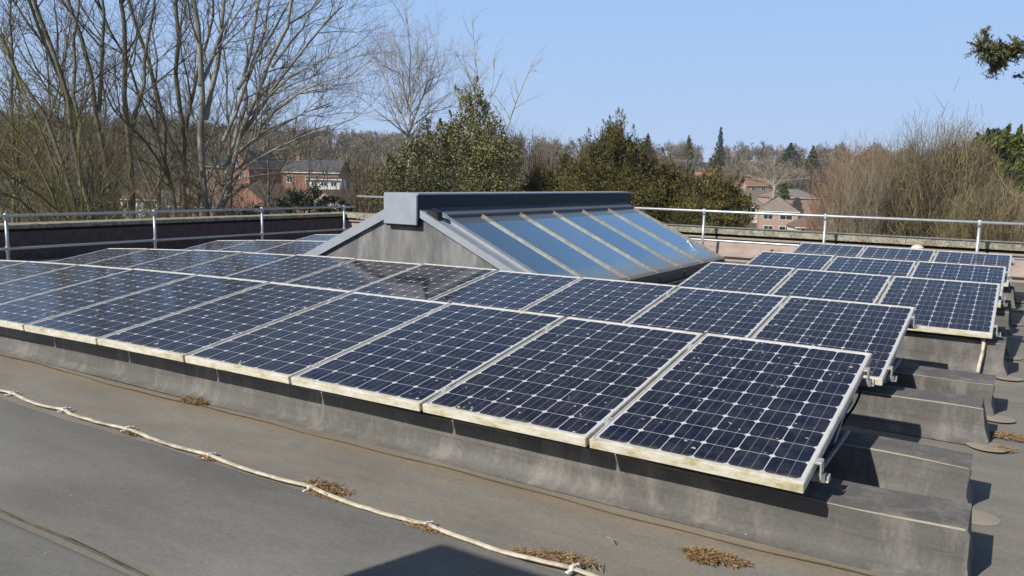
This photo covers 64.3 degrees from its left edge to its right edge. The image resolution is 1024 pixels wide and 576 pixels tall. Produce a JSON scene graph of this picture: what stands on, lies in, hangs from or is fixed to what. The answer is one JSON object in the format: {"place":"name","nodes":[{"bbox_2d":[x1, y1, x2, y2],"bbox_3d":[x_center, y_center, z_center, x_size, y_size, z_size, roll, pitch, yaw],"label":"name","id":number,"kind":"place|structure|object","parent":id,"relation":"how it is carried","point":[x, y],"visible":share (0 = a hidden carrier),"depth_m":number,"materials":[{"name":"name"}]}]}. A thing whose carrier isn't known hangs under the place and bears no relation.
{"place":"outdoors","nodes":[
{"label":"outdoors","id":0,"kind":"place"},
{"bbox_2d":[0,141,1023,227],"bbox_3d":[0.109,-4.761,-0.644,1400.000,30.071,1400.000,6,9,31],"label":"ground","id":1,"kind":"structure","parent":0,"point":[702,164],"depth_m":233.38,"materials":[{"name":"brown soil"}]},
{"bbox_2d":[0,0,93,222],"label":"bare tree","id":2,"kind":"object","parent":1,"relation":"on","point":[19,218],"visible":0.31,"depth_m":36.99,"materials":[{"name":"brown plant"}]},
{"bbox_2d":[1,16,118,218],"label":"bare tree","id":3,"kind":"object","parent":1,"relation":"on","point":[105,116],"visible":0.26,"depth_m":41.20,"materials":[{"name":"brown plant"}]},
{"bbox_2d":[0,0,120,222],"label":"bare tree","id":4,"kind":"object","parent":1,"relation":"on","point":[11,42],"visible":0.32,"depth_m":31.88,"materials":[{"name":"brown plant"}]},
{"bbox_2d":[0,0,175,220],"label":"bare tree","id":5,"kind":"object","parent":1,"relation":"on","point":[3,42],"visible":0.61,"depth_m":20.99,"materials":[{"name":"brown plant"}]},
{"bbox_2d":[0,1,204,222],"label":"bare tree","id":6,"kind":"object","parent":1,"relation":"on","point":[54,200],"visible":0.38,"depth_m":18.18,"materials":[{"name":"brown plant"}]},
{"bbox_2d":[60,6,174,218],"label":"bare tree","id":7,"kind":"object","parent":1,"relation":"on","point":[107,109],"visible":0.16,"depth_m":45.78,"materials":[{"name":"brown plant"}]},
{"bbox_2d":[0,0,250,220],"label":"bare tree","id":8,"kind":"object","parent":1,"relation":"on","point":[125,74],"visible":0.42,"depth_m":23.49,"materials":[{"name":"brown plant"}]},
{"bbox_2d":[18,0,257,218],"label":"bare tree","id":9,"kind":"object","parent":1,"relation":"on","point":[165,170],"visible":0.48,"depth_m":26.77,"materials":[{"name":"brown plant"}]},
{"bbox_2d":[83,0,221,215],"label":"bare tree","id":10,"kind":"object","parent":1,"relation":"on","point":[159,158],"visible":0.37,"depth_m":41.40,"materials":[{"name":"brown plant"}]},
{"bbox_2d":[104,153,219,217],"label":"bramble shrub","id":11,"kind":"object","parent":1,"relation":"on","point":[154,188],"visible":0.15,"depth_m":68.27,"materials":[{"name":"brown plant"}]},
{"bbox_2d":[0,183,376,222],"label":"undergrowth","id":12,"kind":"object","parent":1,"relation":"on","point":[171,206],"visible":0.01,"depth_m":53.64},
{"bbox_2d":[155,36,263,216],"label":"bare tree","id":13,"kind":"object","parent":1,"relation":"on","point":[198,204],"visible":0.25,"depth_m":50.65,"materials":[{"name":"brown plant"}]},
{"bbox_2d":[155,19,301,216],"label":"bare tree","id":14,"kind":"object","parent":1,"relation":"on","point":[229,140],"visible":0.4,"depth_m":46.34,"materials":[{"name":"brown plant"}]},
{"bbox_2d":[222,142,281,189],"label":"brick house","id":15,"kind":"structure","parent":1,"relation":"on","point":[258,170],"depth_m":153.44,"materials":[{"name":"brick"}]},
{"bbox_2d":[211,154,299,213],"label":"bramble shrub","id":16,"kind":"object","parent":1,"relation":"on","point":[258,190],"visible":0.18,"depth_m":66.43,"materials":[{"name":"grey plant"}]},
{"bbox_2d":[227,183,290,213],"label":"garage building","id":17,"kind":"structure","parent":1,"relation":"on","point":[253,191],"depth_m":92.64,"materials":[{"name":"red brick"}]},
{"bbox_2d":[209,57,312,213],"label":"bare tree","id":18,"kind":"object","parent":1,"relation":"on","point":[269,191],"visible":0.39,"depth_m":54.74,"materials":[{"name":"brown plant"}]},
{"bbox_2d":[126,0,424,217],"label":"bare tree","id":19,"kind":"object","parent":1,"relation":"on","point":[244,124],"visible":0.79,"depth_m":24.01,"materials":[{"name":"brown plant"}]},
{"bbox_2d":[255,114,345,211],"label":"bare tree","id":20,"kind":"object","parent":1,"relation":"on","point":[309,161],"visible":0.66,"depth_m":66.97,"materials":[{"name":"brown plant"}]},
{"bbox_2d":[271,184,352,213],"bbox_3d":[-9.026,-0.779,37.090,3.493,7.851,2.699,6,9,31],"label":"cedar shrub","id":21,"kind":"object","parent":1,"relation":"on","point":[301,198],"visible":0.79,"depth_m":36.38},
{"bbox_2d":[281,153,351,212],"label":"long brick building","id":22,"kind":"structure","parent":1,"relation":"on","point":[340,164],"depth_m":151.99,"materials":[{"name":"brick"}]},
{"bbox_2d":[280,152,352,212],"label":"bramble shrub","id":23,"kind":"object","parent":1,"relation":"on","point":[317,185],"visible":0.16,"depth_m":61.21,"materials":[{"name":"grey plant"}]},
{"bbox_2d":[305,177,348,189],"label":"white dormer building","id":24,"kind":"structure","parent":1,"relation":"on","point":[329,186],"depth_m":114.64,"materials":[{"name":"paint"}]},
{"bbox_2d":[306,189,371,212],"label":"bungalow","id":25,"kind":"object","parent":1,"relation":"on","point":[328,193],"visible":0.14,"depth_m":95.36,"materials":[{"name":"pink brick"}]},
{"bbox_2d":[322,136,425,212],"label":"brown shrub","id":26,"kind":"object","parent":1,"relation":"on","point":[356,188],"visible":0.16,"depth_m":44.42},
{"bbox_2d":[300,0,498,191],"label":"birch tree","id":27,"kind":"object","parent":1,"relation":"on","point":[404,94],"visible":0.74,"depth_m":38.69,"materials":[{"name":"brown plant"}]},
{"bbox_2d":[359,76,532,212],"bbox_3d":[-2.187,-2.002,30.951,5.585,12.146,7.323,-4,9,-33],"label":"holly tree","id":28,"kind":"object","parent":1,"relation":"on","point":[474,162],"visible":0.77,"depth_m":30.93,"materials":[{"name":"green plant"}]},
{"bbox_2d":[434,8,548,186],"bbox_3d":[-1.119,-4.562,36.423,4.046,15.693,4.979,6,9,31],"label":"sparse tree","id":29,"kind":"object","parent":1,"relation":"on","point":[476,73],"visible":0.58,"depth_m":36.10,"materials":[{"name":"plant"}]},
{"bbox_2d":[0,257,1023,575],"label":"flat roof building","id":30,"kind":"structure","parent":1,"relation":"on","point":[80,497],"depth_m":3.91,"materials":[{"name":"grey concrete"}]},
{"bbox_2d":[0,212,345,260],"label":"side parapet","id":31,"kind":"structure","parent":30,"relation":"on","point":[23,234],"depth_m":15.90,"materials":[{"name":"brick"}]},
{"bbox_2d":[0,205,354,259],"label":"guardrail","id":32,"kind":"object","parent":30,"relation":"on","point":[7,248],"visible":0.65,"depth_m":15.16,"materials":[{"name":"metal"}]},
{"bbox_2d":[0,389,598,575],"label":"roof conduit","id":33,"kind":"object","parent":30,"relation":"on","point":[574,567],"visible":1,"depth_m":3.99,"materials":[{"name":"white plastic"}]},
{"bbox_2d":[300,477,354,496],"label":"needle litter","id":34,"kind":"object","parent":30,"relation":"on","point":[328,487],"visible":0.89,"depth_m":4.11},
{"bbox_2d":[0,327,973,575],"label":"roof curb","id":35,"kind":"structure","parent":30,"relation":"on","point":[884,531],"depth_m":4.09,"materials":[{"name":"concrete"}]},
{"bbox_2d":[811,470,826,482],"bbox_3d":[-3.789,0.429,6.742,12.150,0.336,0.040,6,9,31],"label":"mounting rail","id":36,"kind":"object","parent":35,"relation":"on","point":[815,476],"visible":0.09,"depth_m":3.55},
{"bbox_2d":[0,261,77,283],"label":"solar panel","id":37,"kind":"object","parent":36,"relation":"on","point":[19,271],"visible":0.76,"depth_m":8.94,"materials":[{"name":"glass"}]},
{"bbox_2d":[0,264,130,303],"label":"solar panel","id":38,"kind":"object","parent":36,"relation":"on","point":[17,289],"visible":0.77,"depth_m":8.22,"materials":[{"name":"glass"}]},
{"bbox_2d":[0,268,196,330],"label":"solar panel","id":39,"kind":"object","parent":36,"relation":"on","point":[18,314],"visible":0.85,"depth_m":7.42,"materials":[{"name":"glass"}]},
{"bbox_2d":[291,302,564,411],"bbox_3d":[-0.471,0.390,5.368,1.016,0.058,1.680,6,18,31],"label":"solar panel","id":40,"kind":"object","parent":36,"relation":"on","point":[415,365],"visible":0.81,"depth_m":5.19,"materials":[{"name":"glass"}]},
{"bbox_2d":[422,317,702,446],"bbox_3d":[0.386,0.480,4.841,1.016,0.058,1.680,6,18,31],"label":"solar panel","id":41,"kind":"object","parent":36,"relation":"on","point":[577,381],"visible":0.91,"depth_m":4.65,"materials":[{"name":"glass"}]},
{"bbox_2d":[590,333,874,493],"bbox_3d":[1.259,0.593,4.310,1.050,0.092,1.680,6,18,31],"label":"solar panel","id":42,"kind":"object","parent":36,"relation":"on","point":[763,412],"visible":0.97,"depth_m":4.10,"materials":[{"name":"glass"}]},
{"bbox_2d":[303,191,724,284],"bbox_3d":[0.337,-0.760,12.358,4.330,1.390,6.230,6,9,31],"label":"roof skylight","id":43,"kind":"object","parent":30,"relation":"on","point":[614,235],"visible":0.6,"depth_m":10.48,"materials":[{"name":"blue glass"}]},
{"bbox_2d":[49,260,1015,422],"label":"roof curb","id":44,"kind":"structure","parent":30,"relation":"on","point":[977,385],"depth_m":5.92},
{"bbox_2d":[883,353,901,384],"bbox_3d":[2.853,0.454,6.099,0.062,0.340,1.323,6,9,31],"label":"panel support","id":45,"kind":"object","parent":44,"relation":"on","point":[897,364],"visible":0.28,"depth_m":6.17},
{"bbox_2d":[908,323,916,328],"bbox_3d":[-1.557,-0.082,9.314,11.140,0.272,0.040,6,9,31],"label":"mounting rail","id":46,"kind":"object","parent":45,"relation":"attached to","point":[910,326],"visible":0.05,"depth_m":6.39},
{"bbox_2d":[225,254,355,282],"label":"solar panel","id":47,"kind":"object","parent":46,"relation":"on","point":[290,268],"visible":0.46,"depth_m":9.54,"materials":[{"name":"glass"}]},
{"bbox_2d":[508,544,560,561],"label":"needle litter","id":48,"kind":"object","parent":30,"relation":"on","point":[529,552],"visible":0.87,"depth_m":3.45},
{"bbox_2d":[532,547,600,570],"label":"needle litter","id":49,"kind":"object","parent":30,"relation":"on","point":[568,556],"visible":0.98,"depth_m":3.42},
{"bbox_2d":[331,212,1023,291],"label":"back parapet","id":50,"kind":"structure","parent":30,"relation":"on","point":[740,253],"depth_m":14.67,"materials":[{"name":"stone"}]},
{"bbox_2d":[357,195,1023,260],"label":"guardrail","id":51,"kind":"object","parent":30,"relation":"on","point":[979,223],"visible":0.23,"depth_m":14.16,"materials":[{"name":"metal"}]},
{"bbox_2d":[678,542,731,565],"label":"needle litter","id":52,"kind":"object","parent":30,"relation":"on","point":[696,553],"visible":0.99,"depth_m":3.46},
{"bbox_2d":[703,548,752,567],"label":"needle litter","id":53,"kind":"object","parent":30,"relation":"on","point":[734,561],"visible":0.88,"depth_m":3.43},
{"bbox_2d":[816,430,1000,525],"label":"roof curb","id":54,"kind":"structure","parent":30,"relation":"on","point":[898,465],"depth_m":4.20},
{"bbox_2d":[810,398,852,482],"bbox_3d":[1.670,0.679,4.216,0.062,0.345,1.323,6,9,31],"label":"panel support","id":55,"kind":"object","parent":54,"relation":"on","point":[834,447],"visible":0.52,"depth_m":4.30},
{"bbox_2d":[859,378,871,386],"bbox_3d":[-3.168,0.127,7.698,12.150,0.336,0.040,6,9,31],"label":"mounting rail","id":56,"kind":"object","parent":55,"relation":"attached to","point":[863,382],"visible":0.07,"depth_m":4.51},
{"bbox_2d":[24,274,268,344],"bbox_3d":[-3.043,0.140,6.954,1.016,0.059,1.680,5,18,32],"label":"solar panel","id":57,"kind":"object","parent":56,"relation":"on","point":[92,324],"visible":0.76,"depth_m":6.82,"materials":[{"name":"glass"}]},
{"bbox_2d":[97,282,352,361],"bbox_3d":[-2.186,0.219,6.424,1.016,0.058,1.680,6,18,32],"label":"solar panel","id":58,"kind":"object","parent":56,"relation":"on","point":[179,336],"visible":0.82,"depth_m":6.27,"materials":[{"name":"glass"}]},
{"bbox_2d":[185,292,449,383],"bbox_3d":[-1.327,0.305,5.896,1.016,0.059,1.680,6,18,32],"label":"solar panel","id":59,"kind":"object","parent":56,"relation":"on","point":[284,350],"visible":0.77,"depth_m":5.73,"materials":[{"name":"glass"}]},
{"bbox_2d":[844,385,1006,451],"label":"roof curb","id":60,"kind":"structure","parent":30,"relation":"on","point":[953,418],"depth_m":5.30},
{"bbox_2d":[884,375,894,381],"bbox_3d":[-2.177,0.220,8.357,11.140,0.272,0.040,6,9,31],"label":"mounting rail","id":61,"kind":"object","parent":60,"relation":"on","point":[888,378],"visible":0.05,"depth_m":5.43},
{"bbox_2d":[53,248,148,264],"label":"solar panel","id":62,"kind":"object","parent":61,"relation":"on","point":[95,256],"visible":0.49,"depth_m":11.79,"materials":[{"name":"glass"}]},
{"bbox_2d":[85,249,190,267],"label":"solar panel","id":63,"kind":"object","parent":61,"relation":"on","point":[133,259],"visible":0.46,"depth_m":11.21,"materials":[{"name":"glass"}]},
{"bbox_2d":[126,250,241,271],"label":"solar panel","id":64,"kind":"object","parent":61,"relation":"on","point":[176,262],"visible":0.45,"depth_m":10.65,"materials":[{"name":"glass"}]},
{"bbox_2d":[173,252,293,276],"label":"solar panel","id":65,"kind":"object","parent":61,"relation":"on","point":[231,264],"visible":0.45,"depth_m":10.11,"materials":[{"name":"glass"}]},
{"bbox_2d":[286,259,420,290],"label":"solar panel","id":66,"kind":"object","parent":61,"relation":"on","point":[354,275],"visible":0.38,"depth_m":9.01,"materials":[{"name":"glass"}]},
{"bbox_2d":[353,263,497,299],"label":"solar panel","id":67,"kind":"object","parent":61,"relation":"on","point":[425,281],"visible":0.44,"depth_m":8.45,"materials":[{"name":"glass"}]},
{"bbox_2d":[431,270,581,310],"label":"solar panel","id":68,"kind":"object","parent":61,"relation":"on","point":[514,290],"visible":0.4,"depth_m":7.93,"materials":[{"name":"glass"}]},
{"bbox_2d":[522,277,677,323],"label":"solar panel","id":69,"kind":"object","parent":61,"relation":"on","point":[618,301],"visible":0.46,"depth_m":7.39,"materials":[{"name":"glass"}]},
{"bbox_2d":[627,286,787,337],"bbox_3d":[1.568,0.260,6.725,1.016,0.058,1.680,6,18,31],"label":"solar panel","id":70,"kind":"object","parent":61,"relation":"on","point":[724,312],"visible":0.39,"depth_m":6.86,"materials":[{"name":"glass"}]},
{"bbox_2d":[751,296,918,385],"bbox_3d":[2.441,0.370,6.194,1.050,0.092,1.680,6,18,31],"label":"solar panel","id":71,"kind":"object","parent":61,"relation":"on","point":[877,331],"visible":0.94,"depth_m":6.29,"materials":[{"name":"glass"}]},
{"bbox_2d":[878,301,1022,338],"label":"roof curb","id":72,"kind":"structure","parent":30,"relation":"on","point":[1002,318],"depth_m":8.91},
{"bbox_3d":[4.127,0.046,9.751,3.060,0.037,0.040,6,9,31],"label":"mounting rail","id":73,"kind":"object","parent":72,"relation":"on","visible":0},
{"bbox_2d":[747,251,834,269],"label":"solar panel","id":74,"kind":"object","parent":73,"relation":"on","point":[797,260],"visible":0.42,"depth_m":11.10,"materials":[{"name":"glass"}]},
{"bbox_2d":[824,256,915,296],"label":"solar panel","id":75,"kind":"object","parent":73,"relation":"on","point":[893,268],"visible":0.41,"depth_m":10.57,"materials":[{"name":"glass"}]},
{"bbox_2d":[910,261,1010,307],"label":"solar panel","id":76,"kind":"object","parent":73,"relation":"on","point":[963,272],"visible":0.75,"depth_m":10.03,"materials":[{"name":"glass"}]},
{"bbox_2d":[894,330,1023,380],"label":"roof curb","id":77,"kind":"structure","parent":30,"relation":"on","point":[947,351],"depth_m":7.16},
{"bbox_3d":[2.931,0.266,7.876,3.060,0.037,0.040,6,9,31],"label":"mounting rail","id":78,"kind":"object","parent":77,"relation":"on","visible":0},
{"bbox_2d":[677,262,794,294],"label":"solar panel","id":79,"kind":"object","parent":78,"relation":"on","point":[761,279],"visible":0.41,"depth_m":9.08,"materials":[{"name":"glass"}]},
{"bbox_2d":[771,268,891,303],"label":"solar panel","id":80,"kind":"object","parent":78,"relation":"on","point":[849,286],"visible":0.5,"depth_m":8.56,"materials":[{"name":"glass"}]},
{"bbox_2d":[877,276,1005,338],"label":"solar panel","id":81,"kind":"object","parent":78,"relation":"on","point":[957,307],"visible":0.91,"depth_m":7.79,"materials":[{"name":"glass"}]},
{"bbox_2d":[1003,287,1023,310],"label":"roof curb","id":82,"kind":"structure","parent":30,"relation":"on","point":[1008,293],"depth_m":10.84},
{"bbox_3d":[5.393,-0.182,11.694,3.060,0.037,0.040,6,9,31],"label":"mounting rail","id":83,"kind":"object","parent":82,"relation":"on","visible":0},
{"bbox_2d":[791,242,865,256],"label":"solar panel","id":84,"kind":"object","parent":83,"relation":"on","point":[832,249],"visible":0.42,"depth_m":13.07,"materials":[{"name":"glass"}]},
{"bbox_2d":[859,246,935,275],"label":"solar panel","id":85,"kind":"object","parent":83,"relation":"on","point":[907,254],"visible":0.48,"depth_m":12.54,"materials":[{"name":"glass"}]},
{"bbox_2d":[932,250,1015,286],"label":"solar panel","id":86,"kind":"object","parent":83,"relation":"on","point":[1004,260],"visible":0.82,"depth_m":12.00,"materials":[{"name":"glass"}]},
{"bbox_2d":[0,105,1023,217],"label":"woodland","id":87,"kind":"object","parent":1,"relation":"on","point":[733,162],"visible":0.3,"depth_m":353.24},
{"bbox_2d":[476,110,559,191],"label":"brown shrub","id":88,"kind":"object","parent":1,"relation":"on","point":[520,146],"visible":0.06,"depth_m":41.31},
{"bbox_2d":[511,148,585,191],"bbox_3d":[1.089,-0.893,33.021,3.290,9.541,2.241,6,9,31],"label":"yew tree","id":89,"kind":"object","parent":1,"relation":"on","point":[547,177],"visible":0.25,"depth_m":32.47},
{"bbox_2d":[521,115,578,188],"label":"brown shrub","id":90,"kind":"object","parent":1,"relation":"on","point":[549,156],"visible":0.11,"depth_m":44.25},
{"bbox_2d":[545,107,674,219],"bbox_3d":[3.462,-1.077,29.482,5.226,10.931,4.679,6,9,31],"label":"yew tree","id":91,"kind":"object","parent":1,"relation":"on","point":[613,147],"visible":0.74,"depth_m":28.96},
{"bbox_2d":[633,147,707,223],"bbox_3d":[5.830,-0.479,30.615,3.792,9.537,2.368,3,8,12],"label":"yew tree","id":92,"kind":"object","parent":1,"relation":"on","point":[671,184],"visible":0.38,"depth_m":29.68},
{"bbox_2d":[659,154,760,227],"bbox_3d":[6.675,-0.028,28.431,2.868,9.266,3.166,-3,9,-31],"label":"yew tree","id":93,"kind":"object","parent":1,"relation":"on","point":[715,194],"visible":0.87,"depth_m":27.54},
{"bbox_2d":[712,127,727,164],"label":"conifer tree","id":94,"kind":"object","parent":1,"relation":"on","point":[719,142],"visible":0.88,"depth_m":286.37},
{"bbox_2d":[735,178,770,198],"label":"tiled house","id":95,"kind":"structure","parent":1,"relation":"on","point":[754,188],"depth_m":273.10,"materials":[{"name":"pink brick"}]},
{"bbox_2d":[756,196,799,229],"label":"hipped house","id":96,"kind":"structure","parent":1,"relation":"on","point":[778,204],"depth_m":159.47,"materials":[{"name":"pink brick"}]},
{"bbox_2d":[740,152,815,198],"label":"oak tree","id":97,"kind":"object","parent":1,"relation":"on","point":[773,184],"visible":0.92,"depth_m":188.78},
{"bbox_2d":[772,143,803,187],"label":"conifer tree","id":98,"kind":"object","parent":1,"relation":"on","point":[790,151],"visible":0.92,"depth_m":242.41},
{"bbox_2d":[756,189,821,218],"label":"tiled house","id":99,"kind":"structure","parent":1,"relation":"on","point":[794,201],"depth_m":208.13,"materials":[{"name":"tile"}]},
{"bbox_2d":[801,145,822,193],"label":"conifer tree","id":100,"kind":"object","parent":1,"relation":"on","point":[810,160],"visible":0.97,"depth_m":250.17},
{"bbox_2d":[785,213,847,231],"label":"flat bungalow","id":101,"kind":"object","parent":1,"relation":"on","point":[794,224],"visible":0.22,"depth_m":138.29,"materials":[{"name":"brown tile"}]},
{"bbox_2d":[798,129,896,231],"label":"russet shrub","id":102,"kind":"object","parent":1,"relation":"on","point":[817,223],"visible":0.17,"depth_m":54.92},
{"bbox_2d":[814,146,901,234],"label":"tan shrub","id":103,"kind":"object","parent":1,"relation":"on","point":[850,211],"visible":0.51,"depth_m":41.51,"materials":[{"name":"plant"}]},
{"bbox_2d":[821,77,1023,240],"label":"willow bush","id":104,"kind":"object","parent":1,"relation":"on","point":[917,190],"visible":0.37,"depth_m":41.36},
{"bbox_2d":[923,158,1023,241],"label":"willow bush","id":105,"kind":"object","parent":1,"relation":"on","point":[1007,231],"visible":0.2,"depth_m":37.55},
{"bbox_2d":[964,25,1023,84],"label":"cedar tree","id":106,"kind":"object","parent":1,"relation":"on","point":[991,49],"visible":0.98,"depth_m":9.69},
{"bbox_2d":[968,123,1023,214],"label":"yew tree","id":107,"kind":"object","parent":1,"relation":"on","point":[1008,140],"visible":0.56,"depth_m":51.43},
{"bbox_2d":[0,0,1023,163],"label":"sky","id":108,"kind":"structure","parent":0,"point":[806,73],"materials":[{"name":"blue"}]},
{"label":"roof curb","id":109,"kind":"structure","parent":0,"visible":0},
{"bbox_3d":[-4.726,-0.356,12.610,3.060,0.201,0.040,6,9,31],"label":"mounting rail","id":110,"kind":"object","parent":109,"relation":"on","visible":0},
{"bbox_2d":[218,240,296,252],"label":"solar panel","id":111,"kind":"object","parent":110,"relation":"on","point":[254,246],"visible":0.39,"depth_m":13.43,"materials":[{"name":"glass"}]},
{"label":"roof curb","id":112,"kind":"structure","parent":0,"visible":0},
{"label":"mounting rail","id":113,"kind":"object","parent":112,"relation":"on","visible":0},
{"bbox_2d":[185,240,253,249],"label":"solar panel","id":114,"kind":"object","parent":113,"relation":"on","point":[218,244],"visible":0.37,"depth_m":14.02,"materials":[{"name":"glass"}]},
{"bbox_2d":[255,240,325,254],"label":"solar panel","id":115,"kind":"object","parent":113,"relation":"on","point":[301,247],"visible":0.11,"depth_m":12.86,"materials":[{"name":"glass"}]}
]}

